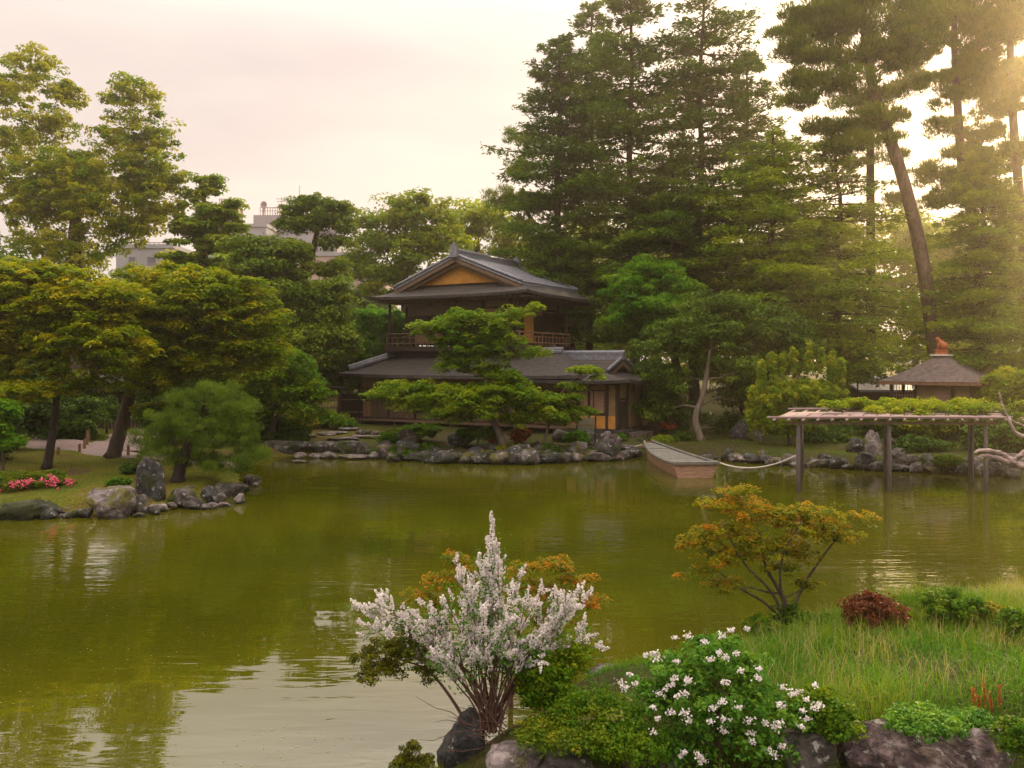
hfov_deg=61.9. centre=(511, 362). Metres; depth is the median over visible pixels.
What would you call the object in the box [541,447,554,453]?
rock
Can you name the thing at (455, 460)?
rock
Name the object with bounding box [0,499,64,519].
rock
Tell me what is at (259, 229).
office building
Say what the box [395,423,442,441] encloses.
garden shrub
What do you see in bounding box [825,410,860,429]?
bank bush
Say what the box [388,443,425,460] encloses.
garden shrub
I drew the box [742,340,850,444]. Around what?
spiky shrub
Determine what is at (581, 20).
fir tree
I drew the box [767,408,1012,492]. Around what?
wisteria trellis
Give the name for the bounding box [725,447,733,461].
rock
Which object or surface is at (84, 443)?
path stake
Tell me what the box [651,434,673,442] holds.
garden shrub
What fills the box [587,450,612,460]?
rock
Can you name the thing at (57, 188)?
camphor tree
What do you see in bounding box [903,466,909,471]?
rock
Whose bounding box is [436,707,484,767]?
rock
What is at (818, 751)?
rock
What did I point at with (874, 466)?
rock
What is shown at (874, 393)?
garden shed
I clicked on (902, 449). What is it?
rock
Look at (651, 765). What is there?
rock
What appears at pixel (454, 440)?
rock
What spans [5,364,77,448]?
evergreen bush
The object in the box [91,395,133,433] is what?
evergreen bush
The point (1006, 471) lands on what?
rock
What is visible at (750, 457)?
rock
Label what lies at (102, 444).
path
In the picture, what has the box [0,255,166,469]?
maple tree
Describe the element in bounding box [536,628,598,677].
bank shrub
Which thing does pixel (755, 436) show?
rock
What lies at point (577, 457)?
rock
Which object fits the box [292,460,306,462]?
rock
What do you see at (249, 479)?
rock
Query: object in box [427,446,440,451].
rock
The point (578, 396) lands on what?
maple tree
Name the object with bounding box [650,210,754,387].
background tree
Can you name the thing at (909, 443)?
bank bush
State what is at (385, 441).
rock
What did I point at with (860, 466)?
rock
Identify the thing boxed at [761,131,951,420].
cedar tree
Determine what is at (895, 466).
rock
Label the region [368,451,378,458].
rock
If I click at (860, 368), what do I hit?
bank bush
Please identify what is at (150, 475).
rock
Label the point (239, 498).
rock
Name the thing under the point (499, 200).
pine tree
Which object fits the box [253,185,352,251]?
apartment building
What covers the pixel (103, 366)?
background tree
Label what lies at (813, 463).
rock
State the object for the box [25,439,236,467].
path
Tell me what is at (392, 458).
rock
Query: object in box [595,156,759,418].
cedar tree
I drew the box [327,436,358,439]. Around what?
stepping stone
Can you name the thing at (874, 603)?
bank shrub
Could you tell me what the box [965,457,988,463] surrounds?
rock
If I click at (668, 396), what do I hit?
camellia tree
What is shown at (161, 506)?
rock
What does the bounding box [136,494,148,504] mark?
rock
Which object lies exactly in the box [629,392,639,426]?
sliding door
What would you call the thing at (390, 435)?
garden shrub
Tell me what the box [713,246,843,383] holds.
background tree
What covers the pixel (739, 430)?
rock
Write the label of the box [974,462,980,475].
rock
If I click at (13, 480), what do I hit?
azalea bush
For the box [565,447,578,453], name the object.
rock
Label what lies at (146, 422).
evergreen bush
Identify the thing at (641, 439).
rock
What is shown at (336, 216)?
gnarled holly tree
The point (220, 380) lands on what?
evergreen bush
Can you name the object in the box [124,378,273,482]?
garden pine
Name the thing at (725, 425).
bank bush
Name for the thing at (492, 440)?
garden shrub
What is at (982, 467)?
rock
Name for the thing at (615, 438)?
rock
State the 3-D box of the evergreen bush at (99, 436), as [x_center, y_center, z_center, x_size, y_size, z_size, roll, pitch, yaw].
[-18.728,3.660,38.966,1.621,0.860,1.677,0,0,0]
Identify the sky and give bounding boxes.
[0,0,1023,362]
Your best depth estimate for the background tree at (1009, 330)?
74.43 m
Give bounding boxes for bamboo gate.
[309,386,347,413]
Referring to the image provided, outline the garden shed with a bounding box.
[829,376,912,410]
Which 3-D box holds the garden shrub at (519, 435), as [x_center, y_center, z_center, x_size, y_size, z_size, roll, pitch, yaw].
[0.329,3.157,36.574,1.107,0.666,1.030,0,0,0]
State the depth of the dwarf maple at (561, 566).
9.84 m
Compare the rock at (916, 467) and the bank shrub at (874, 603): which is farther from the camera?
the rock at (916, 467)
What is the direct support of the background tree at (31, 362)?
on the ground at (80, 497)
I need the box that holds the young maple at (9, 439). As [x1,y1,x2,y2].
[0,398,29,470]
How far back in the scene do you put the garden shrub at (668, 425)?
40.75 m
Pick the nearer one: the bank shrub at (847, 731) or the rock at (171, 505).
the bank shrub at (847, 731)
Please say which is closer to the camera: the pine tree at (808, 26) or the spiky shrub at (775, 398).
the spiky shrub at (775, 398)
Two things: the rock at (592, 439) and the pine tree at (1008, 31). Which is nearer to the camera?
the rock at (592, 439)
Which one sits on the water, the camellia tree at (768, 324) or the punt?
the punt
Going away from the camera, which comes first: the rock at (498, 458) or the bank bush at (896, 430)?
the rock at (498, 458)
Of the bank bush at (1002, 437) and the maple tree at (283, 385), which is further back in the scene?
the maple tree at (283, 385)
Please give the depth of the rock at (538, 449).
34.47 m
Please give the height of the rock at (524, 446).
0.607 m
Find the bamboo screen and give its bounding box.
[576,415,595,441]
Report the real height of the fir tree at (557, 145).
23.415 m
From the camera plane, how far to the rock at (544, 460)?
33.69 m
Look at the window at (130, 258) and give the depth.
94.93 m
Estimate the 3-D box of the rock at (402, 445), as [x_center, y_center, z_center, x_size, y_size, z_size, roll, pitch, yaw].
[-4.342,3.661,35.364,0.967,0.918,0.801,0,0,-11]
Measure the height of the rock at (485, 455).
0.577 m
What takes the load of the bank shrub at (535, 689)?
on the ground at (80, 497)
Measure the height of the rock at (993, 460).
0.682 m
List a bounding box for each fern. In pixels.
[868,626,884,640]
[905,603,929,626]
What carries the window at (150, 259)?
in the flat roofed building at (145, 257)
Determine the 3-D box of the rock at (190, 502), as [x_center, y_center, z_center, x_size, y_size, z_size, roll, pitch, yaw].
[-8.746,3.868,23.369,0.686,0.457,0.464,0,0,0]
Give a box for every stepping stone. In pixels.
[315,432,336,435]
[323,431,347,433]
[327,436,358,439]
[338,427,359,429]
[352,435,379,438]
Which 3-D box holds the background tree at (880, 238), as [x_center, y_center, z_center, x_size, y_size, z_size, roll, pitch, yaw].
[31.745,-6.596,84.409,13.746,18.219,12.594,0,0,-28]
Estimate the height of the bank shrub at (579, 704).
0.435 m
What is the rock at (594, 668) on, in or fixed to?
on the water
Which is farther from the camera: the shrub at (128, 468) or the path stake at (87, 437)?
the path stake at (87, 437)
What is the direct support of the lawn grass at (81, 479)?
on the ground at (80, 497)
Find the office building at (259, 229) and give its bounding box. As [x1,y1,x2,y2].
[208,199,278,258]
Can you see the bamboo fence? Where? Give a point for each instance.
(350, 404)
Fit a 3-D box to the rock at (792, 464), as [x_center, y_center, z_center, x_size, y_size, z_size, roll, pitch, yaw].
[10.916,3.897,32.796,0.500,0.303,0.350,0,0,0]
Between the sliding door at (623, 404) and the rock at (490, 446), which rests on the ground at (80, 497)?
the rock at (490, 446)
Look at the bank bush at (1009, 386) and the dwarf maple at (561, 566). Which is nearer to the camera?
the dwarf maple at (561, 566)
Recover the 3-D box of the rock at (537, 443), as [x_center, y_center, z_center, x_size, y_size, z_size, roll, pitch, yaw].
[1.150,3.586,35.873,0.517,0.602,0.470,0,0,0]
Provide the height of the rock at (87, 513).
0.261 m
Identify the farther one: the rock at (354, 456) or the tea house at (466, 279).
the tea house at (466, 279)
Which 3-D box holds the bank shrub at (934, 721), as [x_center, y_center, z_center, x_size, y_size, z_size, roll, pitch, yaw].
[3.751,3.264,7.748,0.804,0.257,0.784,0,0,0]
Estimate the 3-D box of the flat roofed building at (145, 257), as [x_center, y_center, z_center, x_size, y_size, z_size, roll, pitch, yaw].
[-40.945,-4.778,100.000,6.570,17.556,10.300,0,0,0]
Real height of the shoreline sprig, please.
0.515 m
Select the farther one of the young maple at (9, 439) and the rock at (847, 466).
the rock at (847, 466)
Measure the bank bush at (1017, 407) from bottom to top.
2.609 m
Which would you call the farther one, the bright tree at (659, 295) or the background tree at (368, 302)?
the background tree at (368, 302)
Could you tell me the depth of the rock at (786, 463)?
33.01 m
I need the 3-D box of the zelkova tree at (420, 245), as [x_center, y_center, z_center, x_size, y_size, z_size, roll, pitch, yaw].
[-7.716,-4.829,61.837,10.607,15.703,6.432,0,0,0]
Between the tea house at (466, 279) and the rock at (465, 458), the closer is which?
the rock at (465, 458)
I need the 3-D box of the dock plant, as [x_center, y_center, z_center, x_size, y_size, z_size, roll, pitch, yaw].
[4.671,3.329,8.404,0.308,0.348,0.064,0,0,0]
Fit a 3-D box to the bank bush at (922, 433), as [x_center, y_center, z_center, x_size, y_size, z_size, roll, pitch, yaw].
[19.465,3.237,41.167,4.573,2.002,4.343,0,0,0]
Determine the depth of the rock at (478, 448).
34.50 m
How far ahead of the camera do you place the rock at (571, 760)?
7.56 m
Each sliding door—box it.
[620,401,626,427]
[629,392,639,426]
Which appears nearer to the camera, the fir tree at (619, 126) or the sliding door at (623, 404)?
the sliding door at (623, 404)
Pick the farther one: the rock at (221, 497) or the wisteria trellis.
the wisteria trellis
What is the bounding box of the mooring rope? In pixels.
[720,455,795,468]
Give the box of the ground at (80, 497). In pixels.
[0,363,1023,767]
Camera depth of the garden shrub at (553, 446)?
34.79 m
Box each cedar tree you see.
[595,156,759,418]
[682,125,886,385]
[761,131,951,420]
[882,144,1023,373]
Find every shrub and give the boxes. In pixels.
[102,476,132,485]
[118,463,137,474]
[345,629,461,714]
[346,510,609,751]
[366,447,379,456]
[376,428,400,445]
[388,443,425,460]
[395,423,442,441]
[419,441,444,451]
[455,426,495,445]
[482,435,496,443]
[494,442,518,450]
[507,428,531,443]
[510,704,614,759]
[513,652,577,724]
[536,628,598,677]
[541,442,561,452]
[544,680,634,730]
[562,430,590,443]
[578,697,650,736]
[588,716,674,767]
[616,433,627,440]
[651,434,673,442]
[656,421,678,434]
[670,430,696,441]
[741,611,787,639]
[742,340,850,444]
[767,600,809,625]
[782,684,862,733]
[784,609,845,635]
[814,711,870,743]
[837,589,912,635]
[878,699,973,743]
[915,586,992,628]
[951,703,997,733]
[967,599,1009,628]
[986,714,1023,758]
[991,603,1023,646]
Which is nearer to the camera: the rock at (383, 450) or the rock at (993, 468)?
the rock at (993, 468)
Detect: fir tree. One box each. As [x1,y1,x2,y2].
[480,32,625,346]
[524,0,641,349]
[547,0,702,363]
[621,0,775,417]
[703,47,800,412]
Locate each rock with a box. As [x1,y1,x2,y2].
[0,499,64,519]
[22,514,32,520]
[40,507,57,519]
[60,504,71,509]
[62,511,76,518]
[72,508,81,517]
[77,508,93,517]
[86,485,136,518]
[133,513,144,516]
[134,502,149,513]
[135,457,165,501]
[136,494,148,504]
[148,502,168,511]
[150,508,159,513]
[166,502,177,507]
[167,488,197,507]
[181,495,203,509]
[200,485,217,501]
[201,502,219,509]
[214,482,248,496]
[215,492,226,503]
[218,502,230,506]
[233,493,244,503]
[243,474,260,485]
[262,440,302,454]
[292,452,306,458]
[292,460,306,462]
[301,441,334,452]
[308,453,321,458]
[321,451,336,458]
[333,440,369,453]
[337,454,368,458]
[355,429,370,434]
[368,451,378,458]
[376,439,391,445]
[376,444,391,458]
[386,454,399,461]
[396,440,418,459]
[397,429,420,442]
[403,452,419,460]
[418,450,433,462]
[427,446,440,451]
[428,451,442,463]
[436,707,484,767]
[440,451,459,462]
[445,452,460,462]
[447,432,474,446]
[459,451,473,462]
[467,446,485,452]
[469,453,481,462]
[478,450,500,463]
[482,443,496,450]
[485,740,544,767]
[489,452,508,464]
[508,444,522,463]
[515,448,537,464]
[519,443,531,448]
[533,446,542,454]
[533,455,540,463]
[534,441,544,446]
[539,746,593,767]
[540,452,561,462]
[540,458,549,462]
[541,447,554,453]
[551,429,567,440]
[557,453,568,462]
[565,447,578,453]
[567,454,573,460]
[569,441,586,450]
[573,452,584,461]
[584,429,594,445]
[585,663,620,673]
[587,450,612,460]
[594,439,620,460]
[600,431,610,440]
[607,434,622,444]
[615,453,623,460]
[620,444,637,450]
[620,753,682,767]
[621,450,632,458]
[626,448,641,457]
[630,437,646,441]
[700,454,718,459]
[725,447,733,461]
[729,453,742,462]
[730,418,748,438]
[735,455,744,461]
[743,453,757,462]
[746,430,763,441]
[757,450,764,456]
[759,454,769,462]
[765,458,782,465]
[778,728,839,767]
[780,453,795,464]
[782,459,792,465]
[790,461,795,466]
[806,459,819,467]
[817,453,833,459]
[818,459,828,466]
[828,457,848,468]
[833,718,969,767]
[841,464,853,468]
[846,438,864,452]
[854,451,876,469]
[854,461,869,469]
[864,430,882,454]
[868,461,882,471]
[881,463,900,470]
[892,447,906,452]
[892,451,907,470]
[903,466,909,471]
[906,454,916,465]
[909,462,921,472]
[915,455,932,464]
[922,461,935,471]
[925,466,939,473]
[930,725,1016,767]
[940,467,952,472]
[954,462,967,474]
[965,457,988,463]
[967,463,983,475]
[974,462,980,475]
[988,461,999,475]
[989,454,1000,462]
[1000,462,1019,477]
[1008,453,1023,460]
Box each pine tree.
[480,125,575,346]
[760,0,968,359]
[821,62,911,375]
[890,0,1023,373]
[970,0,1023,369]
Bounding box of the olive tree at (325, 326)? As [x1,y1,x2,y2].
[214,232,366,414]
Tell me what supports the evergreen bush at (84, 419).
on the ground at (80, 497)
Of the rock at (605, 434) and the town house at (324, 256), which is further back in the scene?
the town house at (324, 256)
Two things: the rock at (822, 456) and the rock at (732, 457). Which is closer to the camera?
the rock at (822, 456)
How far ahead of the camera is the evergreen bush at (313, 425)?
40.71 m
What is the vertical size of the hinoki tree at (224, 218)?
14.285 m
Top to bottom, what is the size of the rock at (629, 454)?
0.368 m
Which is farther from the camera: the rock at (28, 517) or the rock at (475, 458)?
the rock at (475, 458)
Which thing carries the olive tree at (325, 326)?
on the ground at (80, 497)
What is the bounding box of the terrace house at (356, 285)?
[338,270,397,308]
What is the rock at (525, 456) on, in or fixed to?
on the ground at (80, 497)
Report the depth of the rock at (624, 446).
36.15 m
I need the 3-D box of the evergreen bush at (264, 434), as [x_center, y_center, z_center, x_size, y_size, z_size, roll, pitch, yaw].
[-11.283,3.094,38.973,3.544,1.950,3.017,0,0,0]
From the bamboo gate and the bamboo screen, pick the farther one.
the bamboo gate
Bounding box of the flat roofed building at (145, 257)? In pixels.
[116,242,193,281]
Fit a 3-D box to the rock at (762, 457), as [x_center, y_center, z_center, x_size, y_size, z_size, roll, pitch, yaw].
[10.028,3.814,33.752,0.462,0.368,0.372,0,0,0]
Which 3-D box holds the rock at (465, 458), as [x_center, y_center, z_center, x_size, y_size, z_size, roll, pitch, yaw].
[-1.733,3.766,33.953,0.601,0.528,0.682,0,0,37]
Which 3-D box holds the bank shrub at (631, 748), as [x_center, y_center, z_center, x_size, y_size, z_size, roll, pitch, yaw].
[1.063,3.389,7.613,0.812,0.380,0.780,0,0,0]
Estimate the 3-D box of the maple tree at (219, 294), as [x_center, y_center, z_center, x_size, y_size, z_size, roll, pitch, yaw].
[-11.740,-0.067,30.978,8.298,7.342,4.439,0,0,0]
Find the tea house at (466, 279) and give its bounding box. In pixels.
[338,242,660,438]
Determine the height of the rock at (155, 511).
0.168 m
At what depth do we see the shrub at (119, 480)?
24.08 m
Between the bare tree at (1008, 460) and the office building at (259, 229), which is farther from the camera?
the office building at (259, 229)
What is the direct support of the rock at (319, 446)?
on the ground at (80, 497)
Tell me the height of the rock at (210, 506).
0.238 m
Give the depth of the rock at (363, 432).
40.89 m
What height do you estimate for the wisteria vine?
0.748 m
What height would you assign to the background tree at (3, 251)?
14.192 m
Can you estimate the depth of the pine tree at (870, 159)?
51.78 m
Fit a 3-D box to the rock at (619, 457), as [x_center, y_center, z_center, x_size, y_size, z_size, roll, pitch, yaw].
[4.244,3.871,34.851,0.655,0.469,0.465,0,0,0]
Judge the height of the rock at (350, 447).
0.720 m
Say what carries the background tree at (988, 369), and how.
on the ground at (80, 497)
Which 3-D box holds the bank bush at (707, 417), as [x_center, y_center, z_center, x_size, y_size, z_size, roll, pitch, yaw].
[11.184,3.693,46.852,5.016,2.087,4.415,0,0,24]
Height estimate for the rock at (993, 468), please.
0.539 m
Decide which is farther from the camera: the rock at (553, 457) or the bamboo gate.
the bamboo gate
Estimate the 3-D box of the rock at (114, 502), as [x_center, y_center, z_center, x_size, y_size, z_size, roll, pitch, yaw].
[-10.405,3.734,22.284,1.232,0.982,1.138,0,0,0]
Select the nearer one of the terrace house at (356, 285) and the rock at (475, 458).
the rock at (475, 458)
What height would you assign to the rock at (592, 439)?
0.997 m
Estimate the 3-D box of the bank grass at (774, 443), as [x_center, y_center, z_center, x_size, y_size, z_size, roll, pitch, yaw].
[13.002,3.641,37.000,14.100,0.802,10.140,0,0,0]
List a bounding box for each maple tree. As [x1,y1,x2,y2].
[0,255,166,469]
[87,260,303,458]
[206,346,339,440]
[358,301,583,444]
[543,364,607,442]
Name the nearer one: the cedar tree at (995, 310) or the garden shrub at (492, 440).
the garden shrub at (492, 440)
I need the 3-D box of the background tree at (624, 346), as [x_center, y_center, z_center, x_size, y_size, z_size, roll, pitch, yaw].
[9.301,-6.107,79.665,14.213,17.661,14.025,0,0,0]
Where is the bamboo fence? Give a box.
[341,393,374,418]
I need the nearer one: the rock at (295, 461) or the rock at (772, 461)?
the rock at (772, 461)
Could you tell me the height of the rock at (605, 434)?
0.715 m
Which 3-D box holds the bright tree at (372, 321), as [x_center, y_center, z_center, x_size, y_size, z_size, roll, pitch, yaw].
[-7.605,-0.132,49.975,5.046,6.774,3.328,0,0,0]
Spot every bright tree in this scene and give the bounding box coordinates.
[349,304,417,365]
[594,253,707,423]
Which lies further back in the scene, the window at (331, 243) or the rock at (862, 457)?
the window at (331, 243)
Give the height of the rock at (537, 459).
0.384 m
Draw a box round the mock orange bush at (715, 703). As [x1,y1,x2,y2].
[614,626,824,767]
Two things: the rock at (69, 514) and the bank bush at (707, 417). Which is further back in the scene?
the bank bush at (707, 417)
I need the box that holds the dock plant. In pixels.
[970,683,1001,715]
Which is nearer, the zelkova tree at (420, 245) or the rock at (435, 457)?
the rock at (435, 457)
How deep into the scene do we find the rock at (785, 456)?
33.33 m
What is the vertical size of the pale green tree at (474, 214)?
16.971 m
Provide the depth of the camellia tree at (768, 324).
39.46 m
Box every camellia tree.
[625,289,825,441]
[626,360,695,432]
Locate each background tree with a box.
[0,239,65,373]
[6,327,106,379]
[68,333,170,397]
[149,248,261,371]
[253,278,336,397]
[329,284,400,393]
[514,240,626,349]
[564,205,681,362]
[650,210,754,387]
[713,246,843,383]
[780,213,912,376]
[859,207,970,375]
[941,244,1017,374]
[991,277,1020,375]
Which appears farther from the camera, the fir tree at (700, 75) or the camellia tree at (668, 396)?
the fir tree at (700, 75)
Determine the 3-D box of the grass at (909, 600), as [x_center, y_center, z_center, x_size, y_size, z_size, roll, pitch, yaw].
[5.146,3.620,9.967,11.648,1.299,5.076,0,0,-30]
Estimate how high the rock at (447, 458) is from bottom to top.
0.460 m
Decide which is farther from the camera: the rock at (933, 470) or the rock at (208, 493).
the rock at (933, 470)
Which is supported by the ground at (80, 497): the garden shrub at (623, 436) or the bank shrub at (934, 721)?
the garden shrub at (623, 436)
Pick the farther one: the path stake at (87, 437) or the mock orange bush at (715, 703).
the path stake at (87, 437)
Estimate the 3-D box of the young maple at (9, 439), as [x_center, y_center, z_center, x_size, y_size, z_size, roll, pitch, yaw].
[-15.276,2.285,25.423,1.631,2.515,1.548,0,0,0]
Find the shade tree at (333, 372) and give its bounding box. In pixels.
[302,344,365,401]
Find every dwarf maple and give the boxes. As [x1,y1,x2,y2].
[398,548,612,708]
[671,483,881,623]
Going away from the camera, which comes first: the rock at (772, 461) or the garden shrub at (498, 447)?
the rock at (772, 461)
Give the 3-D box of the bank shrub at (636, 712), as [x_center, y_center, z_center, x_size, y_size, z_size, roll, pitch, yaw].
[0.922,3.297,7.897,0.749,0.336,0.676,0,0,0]
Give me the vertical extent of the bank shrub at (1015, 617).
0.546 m
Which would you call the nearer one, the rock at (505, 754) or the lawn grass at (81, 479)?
the rock at (505, 754)
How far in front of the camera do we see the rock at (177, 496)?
23.44 m
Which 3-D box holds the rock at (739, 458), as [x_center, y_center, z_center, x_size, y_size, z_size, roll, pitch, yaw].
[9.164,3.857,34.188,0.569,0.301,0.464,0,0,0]
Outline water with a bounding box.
[0,455,1023,767]
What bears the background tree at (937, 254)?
on the ground at (80, 497)
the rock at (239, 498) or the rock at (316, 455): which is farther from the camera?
the rock at (316, 455)
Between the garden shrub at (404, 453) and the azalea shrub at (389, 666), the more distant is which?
the garden shrub at (404, 453)
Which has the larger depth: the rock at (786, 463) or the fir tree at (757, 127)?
the fir tree at (757, 127)
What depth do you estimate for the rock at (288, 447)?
36.73 m
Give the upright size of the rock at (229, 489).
0.559 m
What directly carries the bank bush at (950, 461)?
on the ground at (80, 497)
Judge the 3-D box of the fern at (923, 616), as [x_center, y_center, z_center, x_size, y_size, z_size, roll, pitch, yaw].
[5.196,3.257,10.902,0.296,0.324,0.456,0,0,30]
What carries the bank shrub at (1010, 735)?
on the ground at (80, 497)
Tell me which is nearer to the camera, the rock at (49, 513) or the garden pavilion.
the rock at (49, 513)
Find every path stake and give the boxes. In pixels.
[83,439,85,448]
[86,430,88,444]
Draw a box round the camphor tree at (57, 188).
[0,40,200,391]
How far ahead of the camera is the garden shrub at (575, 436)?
36.70 m
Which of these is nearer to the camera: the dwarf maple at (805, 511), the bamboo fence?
the dwarf maple at (805, 511)
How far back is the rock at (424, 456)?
34.19 m
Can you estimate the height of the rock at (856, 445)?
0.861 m
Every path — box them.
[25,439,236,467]
[92,429,155,450]
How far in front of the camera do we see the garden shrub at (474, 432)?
35.98 m
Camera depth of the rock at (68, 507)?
22.44 m
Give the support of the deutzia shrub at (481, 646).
on the ground at (80, 497)
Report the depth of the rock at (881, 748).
7.85 m
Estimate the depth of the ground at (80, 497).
26.93 m
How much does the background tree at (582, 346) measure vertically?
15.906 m
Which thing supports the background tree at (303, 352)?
on the ground at (80, 497)
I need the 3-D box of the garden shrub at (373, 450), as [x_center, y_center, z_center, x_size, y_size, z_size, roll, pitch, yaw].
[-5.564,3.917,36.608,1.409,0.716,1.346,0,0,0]
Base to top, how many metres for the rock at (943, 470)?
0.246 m
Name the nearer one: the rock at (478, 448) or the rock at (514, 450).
the rock at (514, 450)
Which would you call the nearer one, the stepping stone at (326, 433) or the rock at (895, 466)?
the rock at (895, 466)
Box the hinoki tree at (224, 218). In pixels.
[153,173,251,412]
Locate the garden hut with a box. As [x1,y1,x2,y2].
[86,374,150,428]
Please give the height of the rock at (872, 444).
1.475 m
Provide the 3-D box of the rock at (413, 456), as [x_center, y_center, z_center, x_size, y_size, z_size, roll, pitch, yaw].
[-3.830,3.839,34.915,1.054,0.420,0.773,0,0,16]
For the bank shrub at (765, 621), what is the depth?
11.34 m
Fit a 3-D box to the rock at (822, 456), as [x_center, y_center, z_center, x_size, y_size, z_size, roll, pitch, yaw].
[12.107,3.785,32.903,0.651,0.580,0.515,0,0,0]
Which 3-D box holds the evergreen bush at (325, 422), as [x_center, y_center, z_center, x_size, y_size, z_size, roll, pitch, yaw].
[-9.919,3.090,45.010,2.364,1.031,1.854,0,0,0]
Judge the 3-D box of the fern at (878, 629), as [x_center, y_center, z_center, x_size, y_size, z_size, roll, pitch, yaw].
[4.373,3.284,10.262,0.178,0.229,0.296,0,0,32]
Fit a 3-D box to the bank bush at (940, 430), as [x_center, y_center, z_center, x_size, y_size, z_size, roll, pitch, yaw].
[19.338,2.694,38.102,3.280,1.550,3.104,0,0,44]
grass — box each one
[0,449,240,507]
[578,573,1023,767]
[645,429,979,468]
[734,577,1023,702]
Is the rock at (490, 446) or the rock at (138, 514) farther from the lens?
the rock at (490, 446)
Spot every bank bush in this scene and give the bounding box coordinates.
[688,411,731,427]
[708,409,774,435]
[773,420,820,436]
[804,425,864,443]
[822,348,887,396]
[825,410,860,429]
[850,412,920,437]
[892,433,957,452]
[893,429,957,436]
[899,420,967,437]
[929,454,965,473]
[958,411,1023,454]
[974,365,1023,412]
[1006,399,1023,451]
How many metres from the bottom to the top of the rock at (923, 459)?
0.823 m
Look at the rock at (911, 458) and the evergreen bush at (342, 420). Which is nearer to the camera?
the rock at (911, 458)
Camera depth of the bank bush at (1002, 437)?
33.38 m
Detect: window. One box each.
[128,256,136,264]
[147,256,156,264]
[322,243,334,251]
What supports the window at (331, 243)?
in the apartment building at (263, 218)
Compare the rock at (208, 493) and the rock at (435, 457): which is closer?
the rock at (208, 493)
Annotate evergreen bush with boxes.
[0,396,27,459]
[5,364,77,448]
[26,389,113,439]
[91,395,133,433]
[92,433,108,438]
[131,366,210,442]
[169,340,251,437]
[240,414,298,443]
[274,423,312,441]
[291,415,322,431]
[317,412,334,428]
[329,412,357,428]
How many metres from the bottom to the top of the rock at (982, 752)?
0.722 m
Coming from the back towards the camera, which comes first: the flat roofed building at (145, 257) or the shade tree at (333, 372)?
the flat roofed building at (145, 257)
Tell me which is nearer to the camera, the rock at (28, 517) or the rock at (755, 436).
the rock at (28, 517)
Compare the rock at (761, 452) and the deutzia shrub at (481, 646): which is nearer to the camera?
the deutzia shrub at (481, 646)
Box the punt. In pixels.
[643,440,719,477]
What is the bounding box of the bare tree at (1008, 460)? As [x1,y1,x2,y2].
[973,392,1023,469]
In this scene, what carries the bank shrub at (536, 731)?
on the rock at (571, 760)
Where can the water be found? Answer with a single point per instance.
(206, 609)
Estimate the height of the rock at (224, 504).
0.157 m
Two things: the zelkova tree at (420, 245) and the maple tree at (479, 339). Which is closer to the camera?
the maple tree at (479, 339)
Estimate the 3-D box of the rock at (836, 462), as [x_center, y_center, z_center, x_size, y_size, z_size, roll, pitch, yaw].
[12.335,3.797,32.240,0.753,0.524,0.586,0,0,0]
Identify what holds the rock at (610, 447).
on the ground at (80, 497)
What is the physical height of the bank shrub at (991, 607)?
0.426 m
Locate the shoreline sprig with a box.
[388,739,438,767]
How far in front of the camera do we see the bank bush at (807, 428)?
40.52 m
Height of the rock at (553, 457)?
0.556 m
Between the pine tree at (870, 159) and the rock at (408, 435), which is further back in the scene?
the pine tree at (870, 159)
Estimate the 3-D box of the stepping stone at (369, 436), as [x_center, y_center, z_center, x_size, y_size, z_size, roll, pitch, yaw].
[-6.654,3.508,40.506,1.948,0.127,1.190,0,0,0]
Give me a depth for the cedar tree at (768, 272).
45.47 m
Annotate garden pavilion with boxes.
[877,337,987,403]
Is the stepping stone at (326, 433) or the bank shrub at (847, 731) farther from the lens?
the stepping stone at (326, 433)
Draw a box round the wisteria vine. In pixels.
[816,396,1010,415]
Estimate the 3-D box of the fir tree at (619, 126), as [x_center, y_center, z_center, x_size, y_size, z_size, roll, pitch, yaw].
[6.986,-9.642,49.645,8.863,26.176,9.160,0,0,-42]
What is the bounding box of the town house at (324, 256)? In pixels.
[297,252,356,280]
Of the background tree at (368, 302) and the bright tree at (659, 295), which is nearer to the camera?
the bright tree at (659, 295)
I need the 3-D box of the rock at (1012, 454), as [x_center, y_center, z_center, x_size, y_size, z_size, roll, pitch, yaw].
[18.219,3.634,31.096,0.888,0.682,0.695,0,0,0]
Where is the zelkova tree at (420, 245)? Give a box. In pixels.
[341,186,477,323]
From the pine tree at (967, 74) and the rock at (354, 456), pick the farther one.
the pine tree at (967, 74)
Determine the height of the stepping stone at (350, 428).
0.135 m
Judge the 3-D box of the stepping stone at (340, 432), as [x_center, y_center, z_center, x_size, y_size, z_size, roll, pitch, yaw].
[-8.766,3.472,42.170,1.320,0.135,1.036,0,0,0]
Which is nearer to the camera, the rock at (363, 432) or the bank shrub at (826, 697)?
the bank shrub at (826, 697)
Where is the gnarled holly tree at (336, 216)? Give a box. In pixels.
[270,191,361,402]
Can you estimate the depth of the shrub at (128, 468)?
27.04 m
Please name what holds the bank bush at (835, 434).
on the ground at (80, 497)
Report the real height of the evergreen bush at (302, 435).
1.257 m
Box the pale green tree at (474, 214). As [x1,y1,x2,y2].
[431,197,528,262]
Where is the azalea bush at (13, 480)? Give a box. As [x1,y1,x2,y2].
[0,468,77,491]
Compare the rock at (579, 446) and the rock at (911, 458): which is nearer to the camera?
the rock at (911, 458)
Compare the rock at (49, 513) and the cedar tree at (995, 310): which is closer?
the rock at (49, 513)
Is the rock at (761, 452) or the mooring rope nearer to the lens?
the mooring rope
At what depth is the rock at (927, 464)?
31.02 m
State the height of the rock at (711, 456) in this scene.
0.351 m

